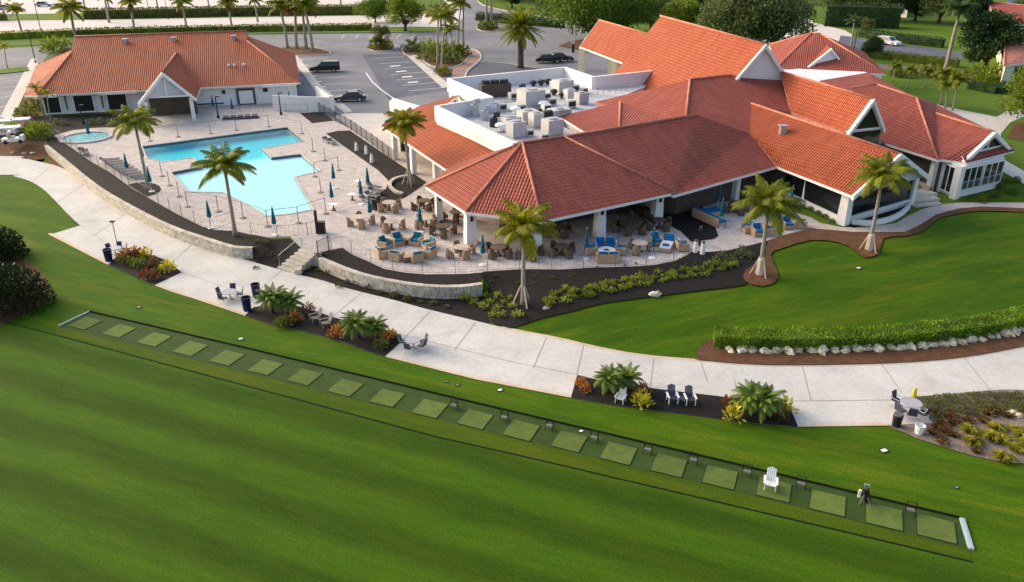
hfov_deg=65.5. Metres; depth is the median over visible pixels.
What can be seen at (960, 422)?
bronze grass
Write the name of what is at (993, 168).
window
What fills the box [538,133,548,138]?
rooftop unit
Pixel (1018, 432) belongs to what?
gold grass
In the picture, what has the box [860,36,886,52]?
broadleaf tree
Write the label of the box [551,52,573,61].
parked car
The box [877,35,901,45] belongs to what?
parked car
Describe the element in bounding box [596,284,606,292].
shrub
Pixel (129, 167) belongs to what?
sun lounger
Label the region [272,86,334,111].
yard wall
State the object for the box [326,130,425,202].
mulch bed
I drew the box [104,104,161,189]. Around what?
palm tree
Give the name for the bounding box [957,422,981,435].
gold grass
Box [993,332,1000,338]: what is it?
boulder
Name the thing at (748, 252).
grey shrub
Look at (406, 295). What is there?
shrub
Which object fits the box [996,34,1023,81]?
house
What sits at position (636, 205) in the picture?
wicker chair
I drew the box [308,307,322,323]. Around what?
garden chair
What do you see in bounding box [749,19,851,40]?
side road
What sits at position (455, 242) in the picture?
wicker chair
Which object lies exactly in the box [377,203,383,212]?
wicker chair
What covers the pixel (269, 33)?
kerb
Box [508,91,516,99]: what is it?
rooftop unit
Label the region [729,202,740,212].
dining table
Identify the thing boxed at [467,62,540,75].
asphalt patch
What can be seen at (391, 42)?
shrub
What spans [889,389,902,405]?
patio chair
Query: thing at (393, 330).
shrub
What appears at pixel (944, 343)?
boulder
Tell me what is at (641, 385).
shrub
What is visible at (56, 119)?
grey shrub
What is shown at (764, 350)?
boulder
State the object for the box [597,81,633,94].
guard rail
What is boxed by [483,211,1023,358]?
lawn bank
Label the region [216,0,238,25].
royal palm
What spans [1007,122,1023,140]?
mulch bed
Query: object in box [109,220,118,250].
umbrella pole
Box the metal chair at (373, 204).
[371,199,380,210]
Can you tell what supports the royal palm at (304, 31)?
on the island at (301, 50)
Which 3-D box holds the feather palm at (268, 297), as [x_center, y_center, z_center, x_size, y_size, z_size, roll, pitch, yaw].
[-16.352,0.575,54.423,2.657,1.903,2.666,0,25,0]
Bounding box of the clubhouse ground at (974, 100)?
[0,0,1023,283]
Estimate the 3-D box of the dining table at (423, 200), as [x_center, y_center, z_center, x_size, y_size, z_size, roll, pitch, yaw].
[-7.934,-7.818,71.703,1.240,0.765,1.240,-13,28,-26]
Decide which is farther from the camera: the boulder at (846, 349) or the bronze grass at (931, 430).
the boulder at (846, 349)
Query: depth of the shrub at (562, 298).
55.03 m
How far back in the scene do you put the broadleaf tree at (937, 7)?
197.38 m
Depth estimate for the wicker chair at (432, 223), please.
66.69 m
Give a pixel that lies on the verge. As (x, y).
(395, 29)
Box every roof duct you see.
[470,98,479,116]
[481,104,490,120]
[489,111,499,127]
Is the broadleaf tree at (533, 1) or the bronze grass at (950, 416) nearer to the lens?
the bronze grass at (950, 416)
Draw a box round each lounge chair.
[375,245,389,258]
[377,234,392,248]
[388,249,404,261]
[390,231,404,245]
[408,231,423,245]
[408,250,423,263]
[421,235,435,248]
[422,245,436,258]
[583,240,597,255]
[594,237,606,247]
[596,251,609,262]
[604,237,615,247]
[608,251,619,262]
[614,240,626,255]
[648,231,663,245]
[674,237,689,251]
[740,220,755,232]
[750,222,763,236]
[763,222,775,235]
[782,216,795,229]
[795,215,807,228]
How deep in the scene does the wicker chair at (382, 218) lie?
67.37 m
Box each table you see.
[109,246,120,255]
[221,288,236,300]
[329,202,337,210]
[348,193,355,200]
[352,214,366,225]
[382,200,395,210]
[384,219,398,230]
[403,255,409,262]
[405,336,420,349]
[417,198,430,208]
[422,215,432,226]
[435,223,449,234]
[449,209,461,219]
[453,244,468,256]
[490,244,505,256]
[552,224,566,235]
[554,243,569,255]
[598,246,614,250]
[619,218,641,231]
[632,239,647,252]
[635,206,648,216]
[652,217,666,228]
[677,395,685,404]
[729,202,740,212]
[900,397,922,413]
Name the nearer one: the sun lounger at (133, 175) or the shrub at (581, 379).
the shrub at (581, 379)
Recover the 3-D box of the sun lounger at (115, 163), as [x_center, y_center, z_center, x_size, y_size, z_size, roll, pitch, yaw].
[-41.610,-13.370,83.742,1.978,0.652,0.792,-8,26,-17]
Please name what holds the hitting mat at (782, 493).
on the tee line at (370, 389)
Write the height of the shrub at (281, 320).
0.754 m
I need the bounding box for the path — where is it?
[0,156,1023,426]
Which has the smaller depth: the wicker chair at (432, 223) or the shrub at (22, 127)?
the wicker chair at (432, 223)
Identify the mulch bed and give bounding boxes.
[0,253,48,323]
[32,113,132,120]
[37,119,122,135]
[46,136,270,245]
[48,155,255,261]
[108,253,180,284]
[128,182,160,195]
[245,304,398,355]
[300,112,332,122]
[301,266,489,323]
[320,248,482,284]
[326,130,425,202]
[483,241,767,327]
[571,375,797,425]
[663,207,717,241]
[696,332,1023,364]
[743,206,1023,285]
[849,207,909,227]
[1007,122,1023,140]
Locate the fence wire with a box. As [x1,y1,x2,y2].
[156,115,334,209]
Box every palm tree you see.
[0,42,11,67]
[26,81,44,115]
[37,87,54,121]
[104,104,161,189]
[190,141,256,236]
[382,107,427,186]
[422,3,454,63]
[427,5,459,67]
[432,3,455,49]
[440,22,461,56]
[446,0,471,42]
[461,0,464,47]
[492,198,560,308]
[730,173,805,278]
[843,13,863,46]
[845,151,917,252]
[887,59,903,81]
[903,64,917,87]
[919,62,935,87]
[930,63,957,104]
[936,72,956,107]
[944,69,970,110]
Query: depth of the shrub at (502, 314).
53.94 m
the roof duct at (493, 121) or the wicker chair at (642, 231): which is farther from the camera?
the roof duct at (493, 121)
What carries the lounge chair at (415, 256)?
on the pool deck
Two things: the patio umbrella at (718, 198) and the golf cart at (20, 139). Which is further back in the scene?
the golf cart at (20, 139)
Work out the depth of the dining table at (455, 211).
68.76 m
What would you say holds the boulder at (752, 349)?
on the mulch bed at (707, 350)
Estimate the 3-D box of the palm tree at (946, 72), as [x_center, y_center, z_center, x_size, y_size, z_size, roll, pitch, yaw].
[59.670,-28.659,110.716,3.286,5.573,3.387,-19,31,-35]
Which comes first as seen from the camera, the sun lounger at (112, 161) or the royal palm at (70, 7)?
the sun lounger at (112, 161)
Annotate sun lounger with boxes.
[99,157,119,159]
[102,159,122,165]
[105,161,123,164]
[109,163,129,169]
[112,165,133,171]
[116,168,137,174]
[119,170,140,176]
[123,173,143,179]
[327,138,336,143]
[359,194,375,201]
[364,190,380,197]
[366,182,382,188]
[367,186,383,193]
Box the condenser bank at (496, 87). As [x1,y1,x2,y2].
[478,78,510,97]
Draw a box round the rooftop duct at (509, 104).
[489,101,533,113]
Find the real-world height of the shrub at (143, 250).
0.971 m
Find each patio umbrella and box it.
[85,120,89,138]
[123,152,128,177]
[147,167,154,191]
[206,199,213,228]
[271,206,278,235]
[329,182,335,208]
[331,164,336,188]
[359,177,364,204]
[366,166,370,191]
[367,195,371,223]
[418,204,423,232]
[479,233,486,265]
[582,229,589,259]
[648,227,655,259]
[716,185,720,206]
[719,198,723,227]
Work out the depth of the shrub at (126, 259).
62.40 m
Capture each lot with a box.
[0,0,390,13]
[0,32,607,125]
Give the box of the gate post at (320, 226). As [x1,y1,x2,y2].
[313,210,325,233]
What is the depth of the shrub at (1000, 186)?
76.78 m
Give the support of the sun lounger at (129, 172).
on the pool deck
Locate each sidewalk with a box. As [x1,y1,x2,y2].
[1,58,37,118]
[296,56,351,112]
[336,113,400,155]
[408,56,446,87]
[937,104,1023,182]
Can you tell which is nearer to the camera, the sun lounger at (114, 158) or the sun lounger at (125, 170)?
the sun lounger at (125, 170)
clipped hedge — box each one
[0,12,7,20]
[0,28,72,39]
[75,22,371,34]
[82,3,365,18]
[474,11,564,27]
[712,305,1023,350]
[823,1,903,28]
[858,26,945,47]
[860,48,960,66]
[966,80,1012,93]
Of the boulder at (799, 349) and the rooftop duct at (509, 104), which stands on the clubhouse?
the rooftop duct at (509, 104)
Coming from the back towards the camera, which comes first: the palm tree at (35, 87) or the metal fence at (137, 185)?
the palm tree at (35, 87)
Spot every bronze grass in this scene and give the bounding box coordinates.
[925,427,940,433]
[930,422,942,430]
[932,407,940,414]
[935,419,947,426]
[935,433,949,439]
[936,438,949,445]
[939,427,952,434]
[941,422,953,428]
[942,410,958,419]
[943,408,954,413]
[947,418,959,424]
[949,430,960,437]
[953,419,963,424]
[959,414,977,422]
[970,447,982,454]
[976,415,991,422]
[982,408,999,417]
[987,405,1000,413]
[1000,410,1014,418]
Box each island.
[282,46,329,54]
[370,44,394,50]
[404,46,468,66]
[434,69,451,75]
[479,26,497,30]
[560,39,588,51]
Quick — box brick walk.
[452,49,479,77]
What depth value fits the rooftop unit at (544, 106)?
86.58 m
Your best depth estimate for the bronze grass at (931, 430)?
41.79 m
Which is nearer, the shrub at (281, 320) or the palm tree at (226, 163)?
the shrub at (281, 320)
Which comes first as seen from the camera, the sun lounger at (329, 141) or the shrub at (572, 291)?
the shrub at (572, 291)
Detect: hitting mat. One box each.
[68,317,102,329]
[101,324,135,337]
[136,332,172,346]
[171,341,208,355]
[209,350,244,365]
[247,359,282,375]
[286,368,322,385]
[327,379,363,396]
[369,389,405,407]
[411,399,448,418]
[456,409,493,429]
[502,419,539,441]
[550,430,587,452]
[599,442,637,465]
[650,453,687,477]
[701,465,738,489]
[756,477,791,502]
[809,489,845,517]
[865,503,903,531]
[916,513,956,544]
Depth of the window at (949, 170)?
74.79 m
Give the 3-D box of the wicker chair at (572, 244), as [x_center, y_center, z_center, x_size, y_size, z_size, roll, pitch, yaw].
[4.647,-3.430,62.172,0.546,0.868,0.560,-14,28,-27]
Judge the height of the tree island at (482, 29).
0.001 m
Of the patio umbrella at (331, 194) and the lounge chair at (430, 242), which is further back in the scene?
the patio umbrella at (331, 194)
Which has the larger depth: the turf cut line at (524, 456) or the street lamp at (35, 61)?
the street lamp at (35, 61)
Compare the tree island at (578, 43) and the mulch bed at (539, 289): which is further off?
the tree island at (578, 43)
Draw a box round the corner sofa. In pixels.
[691,206,726,227]
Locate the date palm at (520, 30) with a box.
[494,4,547,67]
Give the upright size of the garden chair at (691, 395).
0.866 m
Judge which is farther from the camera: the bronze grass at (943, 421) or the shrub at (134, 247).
the shrub at (134, 247)
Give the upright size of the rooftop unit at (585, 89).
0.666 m
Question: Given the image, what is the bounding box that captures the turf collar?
[58,326,970,559]
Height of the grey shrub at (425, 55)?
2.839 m
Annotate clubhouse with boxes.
[381,15,1014,249]
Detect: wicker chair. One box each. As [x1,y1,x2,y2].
[346,217,353,226]
[358,220,364,229]
[368,214,374,223]
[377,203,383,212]
[380,197,387,206]
[380,216,387,226]
[382,224,390,233]
[390,204,397,213]
[394,198,401,207]
[399,218,405,229]
[411,201,417,210]
[414,220,422,228]
[424,203,431,211]
[428,197,434,206]
[428,224,435,234]
[429,219,436,228]
[430,213,436,222]
[440,229,446,239]
[443,211,447,220]
[446,248,453,258]
[450,224,456,234]
[453,215,458,224]
[453,240,460,252]
[462,250,469,259]
[468,243,475,254]
[485,241,493,252]
[488,249,496,259]
[499,219,506,227]
[501,243,509,252]
[504,248,512,259]
[515,248,521,259]
[536,244,544,255]
[549,247,557,258]
[550,240,557,251]
[561,230,568,239]
[564,222,571,233]
[564,249,572,259]
[567,241,574,252]
[612,222,619,232]
[614,216,622,226]
[625,227,631,236]
[627,236,635,248]
[628,208,636,216]
[633,246,639,255]
[634,203,640,213]
[638,225,646,235]
[640,219,647,228]
[643,211,650,219]
[646,241,653,251]
[647,220,653,230]
[648,214,655,224]
[662,222,669,231]
[664,216,671,225]
[724,204,729,213]
[728,199,734,209]
[737,207,744,215]
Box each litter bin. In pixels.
[102,247,112,261]
[240,295,250,311]
[250,282,259,297]
[892,411,903,427]
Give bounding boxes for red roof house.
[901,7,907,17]
[987,1,1023,33]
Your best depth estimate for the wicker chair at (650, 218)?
67.71 m
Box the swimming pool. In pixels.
[141,127,321,216]
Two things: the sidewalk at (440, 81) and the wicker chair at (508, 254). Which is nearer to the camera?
the wicker chair at (508, 254)
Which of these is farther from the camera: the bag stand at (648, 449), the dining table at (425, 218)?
the dining table at (425, 218)
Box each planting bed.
[15,97,40,123]
[42,46,71,62]
[957,172,1023,200]
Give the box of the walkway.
[807,203,1023,231]
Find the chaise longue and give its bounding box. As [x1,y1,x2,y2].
[658,233,674,252]
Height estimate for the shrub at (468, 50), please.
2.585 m
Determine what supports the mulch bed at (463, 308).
on the lawn at (986, 498)
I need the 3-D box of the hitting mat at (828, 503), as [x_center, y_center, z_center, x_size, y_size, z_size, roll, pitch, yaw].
[14.623,9.807,36.867,1.552,0.039,1.502,10,27,21]
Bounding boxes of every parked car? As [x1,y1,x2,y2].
[35,1,52,6]
[309,60,339,72]
[334,90,365,102]
[535,53,561,63]
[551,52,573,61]
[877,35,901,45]
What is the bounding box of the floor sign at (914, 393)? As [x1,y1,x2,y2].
[911,388,917,396]
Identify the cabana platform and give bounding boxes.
[222,114,258,119]
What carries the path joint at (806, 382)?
on the path
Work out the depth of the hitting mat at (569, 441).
41.16 m
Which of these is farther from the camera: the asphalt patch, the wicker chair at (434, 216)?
the asphalt patch
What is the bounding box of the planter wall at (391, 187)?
[388,174,406,194]
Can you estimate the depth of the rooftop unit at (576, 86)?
96.59 m
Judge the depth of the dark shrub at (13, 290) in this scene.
54.85 m
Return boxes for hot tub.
[58,128,112,143]
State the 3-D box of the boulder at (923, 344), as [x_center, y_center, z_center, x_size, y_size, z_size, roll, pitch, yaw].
[25.885,3.420,50.263,0.855,0.538,0.910,-1,25,-3]
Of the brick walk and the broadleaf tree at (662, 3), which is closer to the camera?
the brick walk
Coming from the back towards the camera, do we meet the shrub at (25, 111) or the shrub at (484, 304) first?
the shrub at (25, 111)
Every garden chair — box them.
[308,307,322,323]
[318,312,332,328]
[614,387,626,404]
[666,384,679,404]
[683,385,697,405]
[764,467,777,491]
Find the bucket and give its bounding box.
[914,422,925,434]
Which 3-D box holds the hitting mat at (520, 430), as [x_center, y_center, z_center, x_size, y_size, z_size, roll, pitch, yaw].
[0.496,7.365,42.103,1.585,0.040,1.534,10,27,21]
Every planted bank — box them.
[0,135,46,161]
[253,239,299,268]
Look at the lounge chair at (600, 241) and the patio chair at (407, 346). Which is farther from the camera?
the lounge chair at (600, 241)
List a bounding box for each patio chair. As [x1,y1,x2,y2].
[215,286,222,298]
[217,293,227,304]
[229,283,236,295]
[236,288,243,295]
[397,334,405,346]
[403,343,413,353]
[417,339,426,352]
[419,333,427,345]
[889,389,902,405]
[892,401,907,415]
[905,408,918,422]
[915,406,932,422]
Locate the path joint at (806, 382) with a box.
[802,366,810,399]
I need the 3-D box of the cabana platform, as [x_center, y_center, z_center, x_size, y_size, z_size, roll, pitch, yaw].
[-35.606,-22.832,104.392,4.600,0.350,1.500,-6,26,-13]
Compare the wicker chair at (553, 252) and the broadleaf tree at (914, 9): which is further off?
the broadleaf tree at (914, 9)
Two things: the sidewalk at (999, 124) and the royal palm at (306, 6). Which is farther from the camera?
the royal palm at (306, 6)
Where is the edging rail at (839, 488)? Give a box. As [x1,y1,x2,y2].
[89,310,960,517]
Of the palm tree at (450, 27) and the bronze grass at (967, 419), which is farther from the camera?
the palm tree at (450, 27)
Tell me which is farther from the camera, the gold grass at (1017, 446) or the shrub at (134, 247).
the shrub at (134, 247)
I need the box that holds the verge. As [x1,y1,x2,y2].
[4,27,409,45]
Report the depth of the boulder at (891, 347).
49.83 m
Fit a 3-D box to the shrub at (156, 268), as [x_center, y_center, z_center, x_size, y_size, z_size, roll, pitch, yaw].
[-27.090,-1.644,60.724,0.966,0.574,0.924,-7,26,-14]
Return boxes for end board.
[58,311,88,325]
[959,517,973,549]
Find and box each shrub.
[0,225,31,263]
[0,261,57,320]
[11,104,38,117]
[15,122,43,135]
[21,97,43,107]
[24,120,55,139]
[38,34,66,53]
[48,33,72,48]
[51,118,59,123]
[58,118,68,125]
[87,118,96,123]
[97,117,106,123]
[116,247,131,258]
[116,254,130,264]
[127,244,139,255]
[127,255,139,266]
[131,247,146,257]
[131,258,149,268]
[137,246,155,258]
[137,268,154,279]
[145,269,160,279]
[146,257,157,264]
[152,266,162,271]
[158,257,177,272]
[272,316,291,327]
[278,313,297,325]
[287,309,303,321]
[299,301,315,313]
[326,322,344,337]
[367,40,385,48]
[373,337,389,348]
[378,39,393,48]
[378,328,396,343]
[386,328,396,335]
[389,291,399,297]
[398,39,415,51]
[403,294,412,300]
[407,36,422,50]
[414,46,434,60]
[417,37,435,52]
[424,39,447,55]
[433,53,449,62]
[433,64,450,74]
[438,39,463,56]
[443,49,462,63]
[451,43,472,55]
[458,290,471,300]
[469,297,478,304]
[476,299,489,309]
[477,20,491,29]
[486,20,498,28]
[492,303,502,310]
[493,291,504,299]
[496,309,505,317]
[507,300,517,307]
[510,307,524,316]
[559,296,568,302]
[560,284,568,289]
[566,286,577,294]
[574,376,587,386]
[579,382,591,392]
[584,289,596,295]
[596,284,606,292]
[624,280,635,286]
[628,390,654,409]
[631,387,646,398]
[632,381,651,394]
[635,270,644,276]
[669,272,677,279]
[686,269,696,276]
[699,268,710,276]
[700,260,713,269]
[709,255,721,263]
[709,257,718,265]
[716,249,726,258]
[719,394,739,407]
[721,259,732,268]
[721,400,745,423]
[724,254,736,262]
[732,249,744,257]
[736,245,746,252]
[742,250,756,258]
[774,409,789,421]
[778,394,798,414]
[887,67,904,76]
[894,67,911,77]
[912,67,923,76]
[965,62,989,78]
[966,410,976,415]
[970,70,994,84]
[975,196,987,203]
[976,67,1000,83]
[983,59,1002,77]
[983,390,992,395]
[988,191,1000,198]
[995,183,1006,189]
[1001,176,1011,182]
[1005,187,1018,194]
[1010,176,1020,182]
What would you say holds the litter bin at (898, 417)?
on the path
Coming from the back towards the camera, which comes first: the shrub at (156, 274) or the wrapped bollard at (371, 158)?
the wrapped bollard at (371, 158)
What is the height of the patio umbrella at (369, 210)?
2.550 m
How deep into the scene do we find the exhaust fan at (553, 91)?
94.53 m
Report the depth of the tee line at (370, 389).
43.21 m
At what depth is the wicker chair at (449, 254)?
60.93 m
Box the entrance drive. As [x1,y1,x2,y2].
[452,0,587,49]
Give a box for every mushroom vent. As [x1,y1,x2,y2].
[495,123,505,132]
[510,106,520,114]
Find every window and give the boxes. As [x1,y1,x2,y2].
[851,130,880,143]
[856,108,878,128]
[940,163,955,193]
[961,164,984,190]
[980,160,1005,185]
[983,139,999,148]
[1012,65,1023,74]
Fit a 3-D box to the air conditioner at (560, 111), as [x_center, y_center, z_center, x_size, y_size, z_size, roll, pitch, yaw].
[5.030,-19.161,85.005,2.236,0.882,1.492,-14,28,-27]
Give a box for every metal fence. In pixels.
[52,127,229,228]
[194,104,307,112]
[249,222,315,236]
[318,103,393,159]
[330,236,689,273]
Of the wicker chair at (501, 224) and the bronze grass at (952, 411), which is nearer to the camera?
the bronze grass at (952, 411)
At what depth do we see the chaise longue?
62.73 m
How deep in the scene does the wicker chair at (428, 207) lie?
70.74 m
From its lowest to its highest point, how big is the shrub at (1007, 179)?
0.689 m
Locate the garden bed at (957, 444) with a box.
[888,389,1023,462]
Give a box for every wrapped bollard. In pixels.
[370,152,373,162]
[692,239,697,252]
[700,241,704,254]
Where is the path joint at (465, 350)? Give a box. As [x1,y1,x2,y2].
[403,335,511,361]
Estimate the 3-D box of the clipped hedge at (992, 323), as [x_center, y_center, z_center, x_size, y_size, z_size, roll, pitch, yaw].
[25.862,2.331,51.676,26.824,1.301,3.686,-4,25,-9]
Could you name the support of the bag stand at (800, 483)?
on the tee line at (370, 389)
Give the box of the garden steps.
[277,236,321,274]
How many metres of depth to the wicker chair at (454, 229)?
65.70 m
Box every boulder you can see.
[648,291,661,296]
[725,345,734,353]
[736,345,748,352]
[748,346,757,352]
[759,347,773,353]
[771,346,784,353]
[783,346,794,355]
[794,347,802,352]
[806,346,817,352]
[816,344,828,355]
[831,347,839,352]
[840,345,850,353]
[851,344,867,351]
[864,344,872,350]
[872,343,885,352]
[886,344,897,349]
[897,344,907,350]
[904,341,916,350]
[917,340,929,348]
[926,342,938,346]
[937,340,950,346]
[946,337,956,346]
[956,338,967,344]
[964,334,977,342]
[977,336,987,341]
[985,333,994,338]
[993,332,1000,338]
[999,328,1015,337]
[1006,409,1017,413]
[1010,326,1020,335]
[1014,412,1023,417]
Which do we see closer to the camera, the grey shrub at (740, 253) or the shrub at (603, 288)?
the shrub at (603, 288)
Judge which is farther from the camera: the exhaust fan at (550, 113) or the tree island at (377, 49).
the tree island at (377, 49)
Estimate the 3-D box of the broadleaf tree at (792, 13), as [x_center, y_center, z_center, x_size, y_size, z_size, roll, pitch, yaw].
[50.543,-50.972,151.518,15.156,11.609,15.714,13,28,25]
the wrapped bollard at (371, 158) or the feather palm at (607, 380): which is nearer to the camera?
the feather palm at (607, 380)
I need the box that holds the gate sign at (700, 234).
[698,226,702,245]
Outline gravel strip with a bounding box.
[876,63,978,81]
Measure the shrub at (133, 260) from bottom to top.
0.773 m
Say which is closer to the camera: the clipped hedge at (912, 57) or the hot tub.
the hot tub
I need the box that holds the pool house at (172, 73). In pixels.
[24,30,300,124]
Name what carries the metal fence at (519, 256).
on the pool deck
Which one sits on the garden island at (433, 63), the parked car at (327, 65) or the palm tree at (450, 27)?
the palm tree at (450, 27)
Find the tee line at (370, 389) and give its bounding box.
[59,312,967,548]
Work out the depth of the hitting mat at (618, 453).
40.24 m
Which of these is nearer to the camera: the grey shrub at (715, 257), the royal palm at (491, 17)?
the grey shrub at (715, 257)
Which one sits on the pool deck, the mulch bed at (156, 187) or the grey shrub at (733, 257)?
the mulch bed at (156, 187)
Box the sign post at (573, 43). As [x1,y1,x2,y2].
[572,39,574,52]
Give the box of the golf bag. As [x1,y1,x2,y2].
[857,483,870,506]
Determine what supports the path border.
on the path
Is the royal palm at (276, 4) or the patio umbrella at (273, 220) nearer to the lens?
the patio umbrella at (273, 220)
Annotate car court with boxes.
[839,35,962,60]
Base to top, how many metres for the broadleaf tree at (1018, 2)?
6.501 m
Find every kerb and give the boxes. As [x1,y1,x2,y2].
[247,32,307,33]
[280,46,330,55]
[370,43,395,51]
[402,47,469,67]
[464,46,481,76]
[479,61,545,68]
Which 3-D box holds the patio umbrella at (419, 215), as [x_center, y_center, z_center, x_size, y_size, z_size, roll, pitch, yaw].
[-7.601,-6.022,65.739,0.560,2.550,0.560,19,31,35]
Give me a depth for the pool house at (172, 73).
111.36 m
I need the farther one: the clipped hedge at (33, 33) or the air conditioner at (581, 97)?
the clipped hedge at (33, 33)
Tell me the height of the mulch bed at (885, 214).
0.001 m
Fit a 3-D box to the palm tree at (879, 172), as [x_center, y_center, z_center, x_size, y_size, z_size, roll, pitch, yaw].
[28.372,-6.723,61.414,4.832,7.694,4.943,-13,28,-26]
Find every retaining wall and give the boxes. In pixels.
[44,145,254,258]
[318,257,482,298]
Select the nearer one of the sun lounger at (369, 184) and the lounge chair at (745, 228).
the lounge chair at (745, 228)
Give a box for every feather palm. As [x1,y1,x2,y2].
[253,281,291,312]
[278,286,304,312]
[336,308,373,340]
[366,314,389,338]
[592,362,629,395]
[615,361,643,390]
[727,378,772,415]
[744,381,788,423]
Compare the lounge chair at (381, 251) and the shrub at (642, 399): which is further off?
the lounge chair at (381, 251)
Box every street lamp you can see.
[25,30,36,62]
[79,104,84,123]
[215,96,219,117]
[278,92,281,114]
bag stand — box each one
[449,397,458,408]
[499,409,508,422]
[544,417,553,430]
[589,430,598,441]
[643,441,652,453]
[688,451,698,465]
[741,463,752,477]
[795,474,806,489]
[904,500,917,516]
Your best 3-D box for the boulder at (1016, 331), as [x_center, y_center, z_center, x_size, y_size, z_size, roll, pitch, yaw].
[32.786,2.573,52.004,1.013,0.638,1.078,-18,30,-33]
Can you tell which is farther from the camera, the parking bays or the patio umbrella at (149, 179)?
the parking bays
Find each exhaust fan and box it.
[530,80,536,86]
[538,79,544,85]
[542,110,548,117]
[544,78,550,84]
[547,110,552,116]
[550,89,557,95]
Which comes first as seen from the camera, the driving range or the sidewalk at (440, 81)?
the driving range
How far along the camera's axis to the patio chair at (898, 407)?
42.95 m
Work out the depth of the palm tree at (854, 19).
159.26 m
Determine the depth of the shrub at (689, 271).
58.21 m
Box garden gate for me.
[316,236,330,256]
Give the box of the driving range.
[0,323,1009,581]
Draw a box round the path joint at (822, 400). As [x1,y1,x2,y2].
[802,400,842,400]
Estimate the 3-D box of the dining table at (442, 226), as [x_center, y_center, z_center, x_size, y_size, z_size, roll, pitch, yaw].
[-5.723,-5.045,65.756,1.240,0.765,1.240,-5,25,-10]
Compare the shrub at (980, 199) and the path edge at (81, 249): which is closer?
the path edge at (81, 249)
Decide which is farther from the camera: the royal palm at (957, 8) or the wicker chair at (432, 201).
the royal palm at (957, 8)
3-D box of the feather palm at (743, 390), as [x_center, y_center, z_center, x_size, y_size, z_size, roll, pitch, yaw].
[12.982,5.862,43.276,2.434,1.737,2.426,1,25,3]
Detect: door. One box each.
[236,88,255,104]
[400,142,404,151]
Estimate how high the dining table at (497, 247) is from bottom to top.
0.765 m
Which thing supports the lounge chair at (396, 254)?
on the pool deck
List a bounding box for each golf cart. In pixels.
[0,118,15,135]
[0,125,25,144]
[11,117,30,135]
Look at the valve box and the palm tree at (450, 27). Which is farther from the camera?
the palm tree at (450, 27)
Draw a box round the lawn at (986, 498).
[0,130,1023,581]
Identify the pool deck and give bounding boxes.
[54,103,819,273]
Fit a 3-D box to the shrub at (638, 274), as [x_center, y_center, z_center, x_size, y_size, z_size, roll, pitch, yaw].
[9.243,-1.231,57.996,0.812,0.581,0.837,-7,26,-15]
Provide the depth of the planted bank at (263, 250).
63.22 m
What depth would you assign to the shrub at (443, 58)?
144.36 m
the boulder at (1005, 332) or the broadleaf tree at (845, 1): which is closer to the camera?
the boulder at (1005, 332)
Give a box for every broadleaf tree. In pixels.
[352,0,391,22]
[369,23,391,48]
[384,0,428,30]
[505,0,519,7]
[523,0,554,14]
[534,0,637,34]
[598,0,662,28]
[636,0,673,29]
[652,0,712,27]
[694,0,790,42]
[696,0,716,12]
[737,0,818,42]
[814,0,869,8]
[860,16,875,29]
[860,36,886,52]
[863,0,913,11]
[902,0,939,20]
[914,0,957,22]
[954,0,996,25]
[955,8,1023,69]
[994,66,1023,118]
[1011,0,1023,4]
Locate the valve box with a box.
[879,448,888,452]
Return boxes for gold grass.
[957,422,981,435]
[961,434,986,447]
[979,429,1003,443]
[987,420,1007,431]
[988,449,1016,463]
[989,431,1013,443]
[1004,440,1023,452]
[1006,423,1023,431]
[1010,428,1023,437]
[1015,437,1023,444]
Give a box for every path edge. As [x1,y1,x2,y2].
[49,233,108,263]
[155,284,245,314]
[384,354,477,378]
[477,377,570,396]
[798,422,887,426]
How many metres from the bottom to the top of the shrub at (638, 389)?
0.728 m
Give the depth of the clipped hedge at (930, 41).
166.81 m
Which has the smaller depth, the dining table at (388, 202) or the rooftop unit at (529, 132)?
the dining table at (388, 202)
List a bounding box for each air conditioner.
[499,114,521,128]
[506,119,526,138]
[516,108,538,123]
[517,87,544,106]
[528,111,543,127]
[541,116,563,136]
[547,106,571,116]
[551,78,573,93]
[563,88,575,99]
[574,91,588,104]
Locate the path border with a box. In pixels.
[501,326,1023,366]
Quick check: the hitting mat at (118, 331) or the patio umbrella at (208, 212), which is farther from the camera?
the patio umbrella at (208, 212)
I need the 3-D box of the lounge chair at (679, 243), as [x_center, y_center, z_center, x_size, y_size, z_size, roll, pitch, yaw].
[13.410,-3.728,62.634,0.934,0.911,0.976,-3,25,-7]
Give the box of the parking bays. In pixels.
[363,53,446,98]
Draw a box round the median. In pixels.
[0,66,28,73]
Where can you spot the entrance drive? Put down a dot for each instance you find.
(552, 37)
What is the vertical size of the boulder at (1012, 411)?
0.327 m
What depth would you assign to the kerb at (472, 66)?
145.32 m
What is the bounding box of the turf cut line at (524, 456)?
[6,322,972,562]
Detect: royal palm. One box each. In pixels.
[3,2,26,31]
[49,0,89,35]
[97,0,112,22]
[117,0,142,25]
[168,0,193,24]
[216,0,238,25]
[244,0,263,21]
[264,0,293,47]
[278,0,299,48]
[287,0,316,48]
[287,0,320,50]
[440,0,442,29]
[485,0,487,21]
[490,0,492,26]
[937,0,981,68]
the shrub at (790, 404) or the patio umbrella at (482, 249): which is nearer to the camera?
the shrub at (790, 404)
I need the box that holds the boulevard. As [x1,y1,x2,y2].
[0,0,464,32]
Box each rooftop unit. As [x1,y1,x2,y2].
[497,102,506,109]
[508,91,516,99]
[513,103,525,108]
[526,129,533,136]
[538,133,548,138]
[541,103,551,110]
[545,92,550,99]
[546,97,556,105]
[564,99,575,108]
[574,84,579,91]
[580,87,587,91]
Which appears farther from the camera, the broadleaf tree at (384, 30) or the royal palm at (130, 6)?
the royal palm at (130, 6)
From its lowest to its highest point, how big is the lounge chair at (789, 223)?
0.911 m
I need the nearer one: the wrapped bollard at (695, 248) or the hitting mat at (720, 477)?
the hitting mat at (720, 477)

